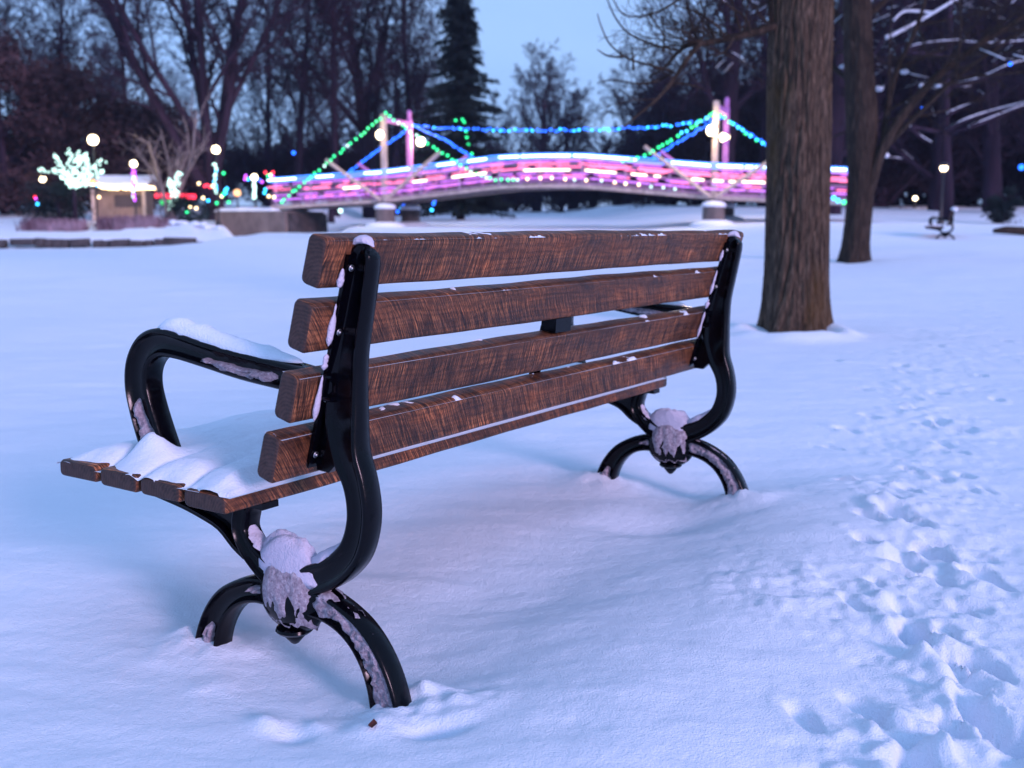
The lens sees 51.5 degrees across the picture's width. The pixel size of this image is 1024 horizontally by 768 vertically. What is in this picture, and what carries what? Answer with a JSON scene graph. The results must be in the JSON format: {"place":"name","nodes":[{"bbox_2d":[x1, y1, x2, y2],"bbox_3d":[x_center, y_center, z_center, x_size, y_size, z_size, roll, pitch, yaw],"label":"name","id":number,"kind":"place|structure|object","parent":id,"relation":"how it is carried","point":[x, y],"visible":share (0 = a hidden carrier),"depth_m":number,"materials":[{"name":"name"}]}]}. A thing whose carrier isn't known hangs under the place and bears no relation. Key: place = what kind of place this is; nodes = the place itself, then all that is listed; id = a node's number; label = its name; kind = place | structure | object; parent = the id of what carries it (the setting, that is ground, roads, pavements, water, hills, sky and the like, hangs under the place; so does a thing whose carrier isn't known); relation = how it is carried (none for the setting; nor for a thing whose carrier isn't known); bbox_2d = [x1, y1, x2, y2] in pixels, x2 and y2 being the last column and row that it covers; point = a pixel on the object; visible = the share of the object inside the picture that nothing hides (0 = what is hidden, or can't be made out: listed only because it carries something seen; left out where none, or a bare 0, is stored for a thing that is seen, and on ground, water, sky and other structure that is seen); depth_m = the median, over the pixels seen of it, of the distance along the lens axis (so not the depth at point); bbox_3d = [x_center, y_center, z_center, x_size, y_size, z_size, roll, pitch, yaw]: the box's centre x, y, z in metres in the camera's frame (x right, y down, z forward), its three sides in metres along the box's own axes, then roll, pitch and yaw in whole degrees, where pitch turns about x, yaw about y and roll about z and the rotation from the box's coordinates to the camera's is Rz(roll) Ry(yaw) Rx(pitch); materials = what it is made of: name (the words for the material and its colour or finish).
{"place":"outdoors","nodes":[
{"label":"outdoors","id":0,"kind":"place"},
{"bbox_2d":[169,220,187,224],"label":"snow","id":1,"kind":"structure","parent":0,"point":[174,222],"depth_m":43.00,"materials":[{"name":"snow"}]},
{"bbox_2d":[0,0,981,208],"label":"sky","id":2,"kind":"structure","parent":0,"point":[506,25],"materials":[{"name":"blue"}]},
{"bbox_2d":[0,205,1023,767],"bbox_3d":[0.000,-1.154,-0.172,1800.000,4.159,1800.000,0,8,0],"label":"ground","id":3,"kind":"structure","parent":0,"point":[838,583],"depth_m":2.74,"materials":[{"name":"white"}]},
{"bbox_2d":[0,239,8,247],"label":"edging stone","id":4,"kind":"object","parent":3,"relation":"on","point":[3,243],"visible":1,"depth_m":40.11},
{"bbox_2d":[9,238,34,245],"bbox_3d":[-18.513,-5.383,40.230,0.940,0.260,0.425,0,8,5],"label":"edging stone","id":5,"kind":"object","parent":3,"relation":"on","point":[21,242],"visible":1,"depth_m":40.03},
{"bbox_2d":[0,0,77,115],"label":"bare tree","id":6,"kind":"object","parent":3,"relation":"on","point":[6,12],"visible":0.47,"depth_m":60.55,"materials":[{"name":"plant"}]},
{"bbox_2d":[35,238,45,246],"bbox_3d":[-17.884,-5.370,40.275,0.314,0.342,0.436,2,6,-6],"label":"edging stone","id":7,"kind":"object","parent":3,"relation":"on","point":[39,242],"visible":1,"depth_m":40.06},
{"bbox_2d":[0,18,90,214],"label":"russet tree","id":8,"kind":"object","parent":3,"relation":"on","point":[9,70],"visible":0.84,"depth_m":53.71,"materials":[{"name":"brown plant"}]},
{"bbox_2d":[1,175,94,222],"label":"dark shrub","id":9,"kind":"object","parent":3,"relation":"on","point":[60,191],"visible":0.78,"depth_m":46.37,"materials":[{"name":"plant"}]},
{"bbox_2d":[44,239,52,246],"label":"edging stone","id":10,"kind":"object","parent":3,"relation":"on","point":[48,242],"visible":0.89,"depth_m":40.16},
{"bbox_2d":[14,217,90,231],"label":"ornamental grass","id":11,"kind":"object","parent":3,"relation":"on","point":[49,225],"depth_m":44.15,"materials":[{"name":"plant"}]},
{"bbox_2d":[52,239,60,246],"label":"edging stone","id":12,"kind":"object","parent":3,"relation":"on","point":[56,242],"visible":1,"depth_m":40.13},
{"bbox_2d":[61,239,69,247],"bbox_3d":[-16.941,-5.332,40.350,0.314,0.358,0.433,1,8,-3],"label":"edging stone","id":13,"kind":"object","parent":3,"relation":"on","point":[65,243],"visible":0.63,"depth_m":40.14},
{"bbox_2d":[13,0,126,158],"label":"bare tree","id":14,"kind":"object","parent":3,"relation":"on","point":[59,30],"visible":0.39,"depth_m":65.15,"materials":[{"name":"plant"}]},
{"bbox_2d":[38,148,106,222],"bbox_3d":[-18.778,-8.402,45.800,2.407,3.464,2.461,0,8,0],"label":"wrapped tree","id":15,"kind":"object","parent":3,"relation":"on","point":[78,181],"visible":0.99,"depth_m":45.69,"materials":[{"name":"white plant"}]},
{"bbox_2d":[69,238,90,246],"bbox_3d":[-16.377,-5.365,40.234,0.690,0.296,0.402,-4,9,-5],"label":"edging stone","id":16,"kind":"object","parent":3,"relation":"on","point":[79,242],"visible":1,"depth_m":40.04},
{"bbox_2d":[1,48,170,209],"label":"russet tree","id":17,"kind":"object","parent":3,"relation":"on","point":[72,95],"visible":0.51,"depth_m":57.43,"materials":[{"name":"brown plant"}]},
{"bbox_2d":[88,135,98,226],"bbox_3d":[-18.146,-8.725,46.219,0.420,4.151,0.420,0,8,0],"label":"street lamp","id":18,"kind":"object","parent":3,"relation":"on","point":[92,140],"visible":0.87,"depth_m":46.04,"materials":[{"name":"black"}]},
{"bbox_2d":[92,240,102,247],"bbox_3d":[-15.714,-5.325,40.283,0.314,0.282,0.385,-2,10,-1],"label":"edging stone","id":19,"kind":"object","parent":3,"relation":"on","point":[96,243],"visible":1,"depth_m":40.10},
{"bbox_2d":[101,240,109,247],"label":"edging stone","id":20,"kind":"object","parent":3,"relation":"on","point":[105,243],"visible":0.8,"depth_m":40.14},
{"bbox_2d":[109,239,130,247],"bbox_3d":[-14.859,-5.330,40.246,0.690,0.308,0.492,-3,11,-7],"label":"edging stone","id":21,"kind":"object","parent":3,"relation":"on","point":[114,243],"visible":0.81,"depth_m":40.01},
{"bbox_2d":[84,175,159,220],"bbox_3d":[-18.478,-8.763,50.530,2.915,2.319,2.285,0,8,-3],"label":"park hut","id":22,"kind":"object","parent":3,"relation":"on","point":[120,201],"visible":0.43,"depth_m":49.78,"materials":[{"name":"grey"}]},
{"bbox_2d":[86,180,155,189],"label":"string light","id":23,"kind":"object","parent":22,"relation":"attached to","point":[124,188],"visible":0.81,"depth_m":49.04,"materials":[{"name":"white"}]},
{"bbox_2d":[114,195,141,206],"bbox_3d":[-18.019,-8.593,49.783,1.250,0.550,0.050,0,8,-3],"label":"window","id":24,"kind":"structure","parent":22,"relation":"in","point":[119,200],"depth_m":49.76,"materials":[{"name":"grey"}]},
{"bbox_2d":[89,213,160,230],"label":"ornamental grass","id":25,"kind":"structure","parent":3,"relation":"on","point":[121,222],"depth_m":44.63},
{"bbox_2d":[66,0,190,165],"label":"bare tree","id":26,"kind":"object","parent":3,"relation":"on","point":[97,53],"visible":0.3,"depth_m":71.02,"materials":[{"name":"plant"}]},
{"bbox_2d":[130,161,136,215],"bbox_3d":[-16.794,-8.412,47.277,0.290,3.034,0.290,0,8,0],"label":"street lamp","id":27,"kind":"object","parent":3,"relation":"on","point":[133,164],"visible":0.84,"depth_m":47.15,"materials":[{"name":"black"}]},
{"bbox_2d":[131,168,136,200],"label":"string light","id":28,"kind":"object","parent":27,"relation":"attached to","point":[133,184],"visible":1,"depth_m":47.08,"materials":[{"name":"pink"}]},
{"bbox_2d":[130,240,144,246],"bbox_3d":[-14.174,-5.277,40.240,0.501,0.335,0.482,2,7,2],"label":"edging stone","id":29,"kind":"object","parent":3,"relation":"on","point":[136,243],"visible":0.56,"depth_m":40.00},
{"bbox_2d":[67,79,230,209],"bbox_3d":[-21.311,-13.593,60.891,9.352,7.506,8.527,4,10,28],"label":"russet tree","id":30,"kind":"object","parent":3,"relation":"on","point":[151,119],"visible":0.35,"depth_m":59.23,"materials":[{"name":"brown plant"}]},
{"bbox_2d":[144,240,153,246],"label":"edging stone","id":31,"kind":"object","parent":3,"relation":"on","point":[147,243],"visible":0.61,"depth_m":40.12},
{"bbox_2d":[154,239,162,245],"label":"edging stone","id":32,"kind":"object","parent":3,"relation":"on","point":[158,242],"visible":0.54,"depth_m":40.04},
{"bbox_2d":[111,90,212,217],"bbox_3d":[-15.971,-10.226,49.248,4.055,6.722,5.429,-6,10,-34],"label":"bare tree","id":33,"kind":"object","parent":3,"relation":"on","point":[177,163],"visible":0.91,"depth_m":48.24,"materials":[{"name":"brown plant"}]},
{"bbox_2d":[153,215,179,227],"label":"ornamental grass","id":34,"kind":"object","parent":3,"relation":"on","point":[162,224],"depth_m":44.91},
{"bbox_2d":[167,171,182,215],"bbox_3d":[-14.628,-7.985,46.134,0.691,2.504,0.380,0,8,0],"label":"light sculpture","id":35,"kind":"object","parent":3,"relation":"on","point":[170,185],"visible":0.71,"depth_m":46.01,"materials":[{"name":"white"}]},
{"bbox_2d":[155,193,195,217],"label":"rope light","id":36,"kind":"object","parent":3,"relation":"on","point":[193,196],"visible":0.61,"depth_m":48.20,"materials":[{"name":"red"}]},
{"bbox_2d":[163,237,196,244],"bbox_3d":[-12.593,-5.381,40.240,1.191,0.347,0.356,1,8,-4],"label":"edging stone","id":37,"kind":"object","parent":3,"relation":"on","point":[173,240],"visible":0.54,"depth_m":40.06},
{"bbox_2d":[159,194,216,224],"bbox_3d":[-13.972,-7.404,45.885,2.537,1.660,2.305,-4,9,-24],"label":"dark shrub","id":38,"kind":"object","parent":3,"relation":"on","point":[178,204],"visible":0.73,"depth_m":45.41,"materials":[{"name":"plant"}]},
{"bbox_2d":[215,172,229,203],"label":"string light","id":39,"kind":"object","parent":38,"relation":"attached to","point":[225,190],"visible":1,"depth_m":45.42,"materials":[{"name":"teal"}]},
{"bbox_2d":[182,221,206,226],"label":"snow","id":40,"kind":"structure","parent":3,"relation":"on","point":[197,224],"depth_m":42.62,"materials":[{"name":"snow"}]},
{"bbox_2d":[68,0,330,220],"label":"bare tree","id":41,"kind":"object","parent":3,"relation":"on","point":[231,67],"visible":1,"depth_m":49.58,"materials":[{"name":"plant"}]},
{"bbox_2d":[202,225,221,229],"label":"snow","id":42,"kind":"structure","parent":3,"relation":"on","point":[207,227],"depth_m":42.83,"materials":[{"name":"snow"}]},
{"bbox_2d":[212,146,221,225],"bbox_3d":[-12.841,-8.514,46.251,0.330,3.654,0.330,0,8,0],"label":"street lamp","id":43,"kind":"object","parent":3,"relation":"on","point":[215,150],"visible":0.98,"depth_m":46.18,"materials":[{"name":"black"}]},
{"bbox_2d":[213,163,217,193],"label":"string light","id":44,"kind":"object","parent":43,"relation":"attached to","point":[216,169],"visible":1,"depth_m":46.04,"materials":[{"name":"white"}]},
{"bbox_2d":[234,189,240,207],"bbox_3d":[-14.281,-9.395,55.219,0.360,1.453,0.360,0,8,0],"label":"street lamp","id":45,"kind":"object","parent":3,"relation":"on","point":[237,192],"visible":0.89,"depth_m":55.07,"materials":[{"name":"yellow"}]},
{"bbox_2d":[212,0,312,206],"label":"bare tree","id":46,"kind":"object","parent":3,"relation":"on","point":[267,147],"visible":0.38,"depth_m":77.29,"materials":[{"name":"plant"}]},
{"bbox_2d":[215,207,327,236],"bbox_3d":[-11.204,-7.297,49.583,3.920,1.928,3.600,3,9,20],"label":"concrete abutment","id":47,"kind":"object","parent":3,"relation":"on","point":[241,221],"visible":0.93,"depth_m":48.05,"materials":[{"name":"concrete"}]},
{"bbox_2d":[238,0,385,203],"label":"bare tree","id":48,"kind":"object","parent":3,"relation":"on","point":[299,129],"visible":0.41,"depth_m":63.89,"materials":[{"name":"plant"}]},
{"bbox_2d":[328,201,334,222],"bbox_3d":[-9.417,-8.961,55.283,0.415,1.317,0.395,0,8,0],"label":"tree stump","id":49,"kind":"object","parent":3,"relation":"on","point":[331,217],"visible":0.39,"depth_m":55.18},
{"bbox_2d":[267,0,411,216],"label":"bare tree","id":50,"kind":"object","parent":3,"relation":"on","point":[334,63],"visible":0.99,"depth_m":59.60,"materials":[{"name":"plant"}]},
{"bbox_2d":[244,0,441,218],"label":"bare tree","id":51,"kind":"object","parent":3,"relation":"on","point":[367,144],"visible":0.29,"depth_m":67.60,"materials":[{"name":"plant"}]},
{"bbox_2d":[337,0,448,204],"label":"bare tree","id":52,"kind":"object","parent":3,"relation":"on","point":[407,75],"visible":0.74,"depth_m":64.32,"materials":[{"name":"plant"}]},
{"bbox_2d":[60,230,748,707],"bbox_3d":[-0.059,0.055,2.703,0.806,0.887,1.895,6,10,33],"label":"park bench","id":53,"kind":"object","parent":3,"relation":"on","point":[350,436],"visible":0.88,"depth_m":2.12,"materials":[{"name":"brown wood"}]},
{"bbox_2d":[157,317,302,362],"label":"snow","id":54,"kind":"structure","parent":53,"relation":"on","point":[203,333],"depth_m":1.98,"materials":[{"name":"snow"}]},
{"bbox_2d":[133,358,392,707],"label":"snow","id":55,"kind":"structure","parent":53,"relation":"on","point":[279,587],"depth_m":1.93,"materials":[{"name":"snow"}]},
{"bbox_2d":[248,524,339,590],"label":"snow","id":56,"kind":"structure","parent":53,"relation":"on","point":[284,550],"depth_m":1.95,"materials":[{"name":"snow"}]},
{"bbox_2d":[312,235,373,420],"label":"snow","id":57,"kind":"structure","parent":53,"relation":"on","point":[364,239],"depth_m":1.81,"materials":[{"name":"snow"}]},
{"bbox_2d":[55,363,665,498],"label":"snow","id":58,"kind":"structure","parent":53,"relation":"on","point":[221,457],"depth_m":2.10,"materials":[{"name":"snow"}]},
{"bbox_2d":[265,230,725,440],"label":"snow","id":59,"kind":"structure","parent":53,"relation":"on","point":[456,398],"depth_m":2.26,"materials":[{"name":"snow"}]},
{"bbox_2d":[602,307,739,494],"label":"snow","id":60,"kind":"structure","parent":53,"relation":"on","point":[671,438],"depth_m":3.30,"materials":[{"name":"snow"}]},
{"bbox_2d":[662,301,686,305],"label":"snow","id":61,"kind":"structure","parent":53,"relation":"on","point":[678,303],"depth_m":3.27,"materials":[{"name":"snow"}]},
{"bbox_2d":[641,404,710,430],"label":"snow","id":62,"kind":"structure","parent":53,"relation":"on","point":[676,419],"depth_m":3.32,"materials":[{"name":"snow"}]},
{"bbox_2d":[697,231,740,337],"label":"snow","id":63,"kind":"structure","parent":53,"relation":"on","point":[731,233],"depth_m":3.17,"materials":[{"name":"snow"}]},
{"bbox_2d":[412,0,517,219],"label":"conifer tree","id":64,"kind":"object","parent":3,"relation":"on","point":[460,59],"visible":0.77,"depth_m":57.84,"materials":[{"name":"plant"}]},
{"bbox_2d":[478,89,522,161],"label":"bare tree","id":65,"kind":"object","parent":3,"relation":"on","point":[506,132],"visible":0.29,"depth_m":121.79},
{"bbox_2d":[0,0,1023,215],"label":"distant wood","id":66,"kind":"object","parent":3,"relation":"on","point":[903,177],"visible":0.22,"depth_m":77.28,"materials":[{"name":"brown plant"}]},
{"bbox_2d":[503,37,598,211],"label":"bare tree","id":67,"kind":"object","parent":3,"relation":"on","point":[543,105],"visible":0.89,"depth_m":115.28,"materials":[{"name":"plant"}]},
{"bbox_2d":[271,97,847,226],"bbox_3d":[1.614,-9.010,44.932,25.803,5.814,4.490,3,9,20],"label":"footbridge","id":68,"kind":"object","parent":3,"relation":"on","point":[718,212],"visible":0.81,"depth_m":45.02,"materials":[{"name":"pink"}]},
{"bbox_2d":[279,112,514,203],"bbox_3d":[-5.169,-9.743,45.668,11.372,3.870,0.174,3,9,20],"label":"string light","id":69,"kind":"object","parent":68,"relation":"attached to","point":[416,135],"visible":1,"depth_m":45.40,"materials":[{"name":"green"}]},
{"bbox_2d":[349,124,473,171],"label":"string light","id":70,"kind":"object","parent":68,"relation":"attached to","point":[442,138],"visible":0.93,"depth_m":48.30,"materials":[{"name":"blue"}]},
{"bbox_2d":[413,137,424,149],"bbox_3d":[-4.241,-10.913,48.163,0.601,0.560,0.390,3,9,20],"label":"globe lamp","id":71,"kind":"object","parent":68,"relation":"attached to","point":[420,143],"visible":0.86,"depth_m":47.99,"materials":[{"name":"white"}]},
{"bbox_2d":[343,169,764,188],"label":"rope light","id":72,"kind":"object","parent":68,"relation":"attached to","point":[585,170],"visible":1,"depth_m":43.21,"materials":[{"name":"pink glowing light plastic"}]},
{"bbox_2d":[275,173,833,196],"bbox_3d":[1.186,-8.264,43.700,25.502,0.850,0.064,3,9,20],"label":"rope light","id":73,"kind":"object","parent":68,"relation":"attached to","point":[519,174],"visible":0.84,"depth_m":43.88,"materials":[{"name":"pink"}]},
{"bbox_2d":[267,163,845,187],"bbox_3d":[0.700,-8.683,43.816,25.076,0.865,0.060,3,9,20],"label":"rope light","id":74,"kind":"object","parent":68,"relation":"attached to","point":[611,166],"visible":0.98,"depth_m":42.40,"materials":[{"name":"pink"}]},
{"bbox_2d":[267,155,846,180],"bbox_3d":[0.706,-9.003,43.787,25.076,0.863,0.056,3,9,20],"label":"rope light","id":75,"kind":"object","parent":68,"relation":"attached to","point":[549,155],"visible":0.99,"depth_m":43.35,"materials":[{"name":"pink"}]},
{"bbox_2d":[269,153,846,178],"bbox_3d":[1.135,-9.044,43.592,25.802,0.853,0.052,3,9,20],"label":"rope light","id":76,"kind":"object","parent":68,"relation":"attached to","point":[532,154],"visible":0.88,"depth_m":43.58,"materials":[{"name":"pink glowing light plastic"}]},
{"bbox_2d":[269,157,847,182],"bbox_3d":[1.135,-8.891,43.614,25.802,0.849,0.048,3,9,20],"label":"rope light","id":77,"kind":"object","parent":68,"relation":"attached to","point":[528,158],"visible":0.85,"depth_m":43.70,"materials":[{"name":"pink glowing light plastic"}]},
{"bbox_2d":[273,177,845,200],"bbox_3d":[1.186,-8.086,43.726,25.502,0.858,0.073,3,9,20],"label":"rope light","id":78,"kind":"object","parent":68,"relation":"attached to","point":[535,178],"visible":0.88,"depth_m":43.60,"materials":[{"name":"pink glowing light plastic"}]},
{"bbox_2d":[273,160,846,184],"bbox_3d":[1.186,-8.767,43.625,25.502,0.843,0.044,3,9,20],"label":"rope light","id":79,"kind":"object","parent":68,"relation":"attached to","point":[526,161],"visible":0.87,"depth_m":43.72,"materials":[{"name":"pink"}]},
{"bbox_2d":[273,166,846,190],"bbox_3d":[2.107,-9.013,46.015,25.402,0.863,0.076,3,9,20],"label":"rope light","id":80,"kind":"object","parent":68,"relation":"attached to","point":[548,167],"visible":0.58,"depth_m":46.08,"materials":[{"name":"pink"}]},
{"bbox_2d":[412,118,719,131],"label":"string light","id":81,"kind":"object","parent":68,"relation":"hanging from","point":[587,129],"visible":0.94,"depth_m":46.01,"materials":[{"name":"blue"}]},
{"bbox_2d":[305,175,846,196],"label":"rope light","id":82,"kind":"object","parent":68,"relation":"attached to","point":[584,175],"visible":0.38,"depth_m":45.33,"materials":[{"name":"pink"}]},
{"bbox_2d":[312,159,846,182],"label":"rope light","id":83,"kind":"object","parent":68,"relation":"attached to","point":[580,159],"visible":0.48,"depth_m":45.72,"materials":[{"name":"pink"}]},
{"bbox_2d":[514,177,682,189],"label":"string light","id":84,"kind":"object","parent":68,"relation":"attached to","point":[638,184],"visible":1,"depth_m":42.68,"materials":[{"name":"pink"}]},
{"bbox_2d":[621,112,765,161],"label":"string light","id":85,"kind":"object","parent":68,"relation":"attached to","point":[691,127],"visible":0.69,"depth_m":41.08,"materials":[{"name":"green"}]},
{"bbox_2d":[653,117,765,157],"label":"string light","id":86,"kind":"object","parent":68,"relation":"attached to","point":[686,137],"visible":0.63,"depth_m":44.09,"materials":[{"name":"blue"}]},
{"bbox_2d":[707,125,721,139],"bbox_3d":[7.801,-9.686,40.895,0.601,0.560,0.390,3,9,20],"label":"globe lamp","id":87,"kind":"object","parent":68,"relation":"attached to","point":[711,130],"visible":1,"depth_m":40.80,"materials":[{"name":"white"}]},
{"bbox_2d":[517,53,607,209],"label":"bare tree","id":88,"kind":"object","parent":3,"relation":"on","point":[557,116],"visible":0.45,"depth_m":123.57,"materials":[{"name":"plant"}]},
{"bbox_2d":[561,37,678,205],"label":"bare tree","id":89,"kind":"object","parent":3,"relation":"on","point":[615,94],"visible":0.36,"depth_m":109.50,"materials":[{"name":"plant"}]},
{"bbox_2d":[606,52,695,204],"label":"bare tree","id":90,"kind":"object","parent":3,"relation":"on","point":[650,72],"visible":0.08,"depth_m":116.47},
{"bbox_2d":[576,0,841,332],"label":"bare tree","id":91,"kind":"object","parent":3,"relation":"on","point":[796,276],"visible":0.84,"depth_m":8.15,"materials":[{"name":"brown plant"}]},
{"bbox_2d":[694,0,768,206],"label":"bare tree","id":92,"kind":"object","parent":3,"relation":"on","point":[762,158],"visible":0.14,"depth_m":64.33,"materials":[{"name":"plant"}]},
{"bbox_2d":[631,0,838,203],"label":"bare tree","id":93,"kind":"object","parent":3,"relation":"on","point":[735,103],"visible":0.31,"depth_m":57.42,"materials":[{"name":"plant"}]},
{"bbox_2d":[666,0,979,214],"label":"bare tree","id":94,"kind":"object","parent":3,"relation":"on","point":[838,151],"visible":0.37,"depth_m":46.48,"materials":[{"name":"brown plant"}]},
{"bbox_2d":[736,0,1023,262],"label":"bare tree","id":95,"kind":"object","parent":3,"relation":"on","point":[867,154],"visible":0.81,"depth_m":19.75,"materials":[{"name":"brown plant"}]},
{"bbox_2d":[834,0,1023,210],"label":"bare tree","id":96,"kind":"object","parent":3,"relation":"on","point":[933,175],"visible":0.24,"depth_m":54.60,"materials":[{"name":"brown plant"}]},
{"bbox_2d":[836,0,1023,211],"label":"bare tree","id":97,"kind":"object","parent":3,"relation":"on","point":[989,160],"visible":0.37,"depth_m":52.71,"materials":[{"name":"brown plant"}]},
{"bbox_2d":[924,209,954,238],"bbox_3d":[11.894,-4.381,29.431,0.806,0.887,1.895,3,9,22],"label":"park bench","id":98,"kind":"object","parent":3,"relation":"on","point":[949,222],"visible":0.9,"depth_m":28.64,"materials":[{"name":"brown wood"}]},
{"bbox_2d":[937,162,949,224],"bbox_3d":[15.177,-6.613,37.434,0.400,2.374,0.400,0,8,0],"label":"street lamp","id":99,"kind":"object","parent":3,"relation":"on","point":[943,166],"visible":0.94,"depth_m":37.36,"materials":[{"name":"black"}]},
{"bbox_2d":[872,0,1023,205],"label":"bare tree","id":100,"kind":"object","parent":3,"relation":"on","point":[904,39],"visible":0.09,"depth_m":64.26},
{"bbox_2d":[901,0,1007,58],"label":"bare tree","id":101,"kind":"object","parent":3,"relation":"on","point":[965,18],"visible":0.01,"depth_m":68.91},
{"bbox_2d":[902,0,1023,220],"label":"bare tree","id":102,"kind":"object","parent":3,"relation":"on","point":[946,157],"visible":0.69,"depth_m":40.95,"materials":[{"name":"brown plant"}]},
{"bbox_2d":[931,0,1023,151],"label":"bare tree","id":103,"kind":"object","parent":3,"relation":"on","point":[1021,81],"visible":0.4,"depth_m":49.84,"materials":[{"name":"brown plant"}]},
{"bbox_2d":[980,184,1023,223],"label":"dark shrub","id":104,"kind":"object","parent":3,"relation":"on","point":[1002,213],"visible":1,"depth_m":39.37,"materials":[{"name":"plant"}]},
{"bbox_2d":[992,226,1023,234],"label":"fallen log","id":105,"kind":"object","parent":3,"relation":"on","point":[1015,230],"visible":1,"depth_m":29.62,"materials":[{"name":"wood"}]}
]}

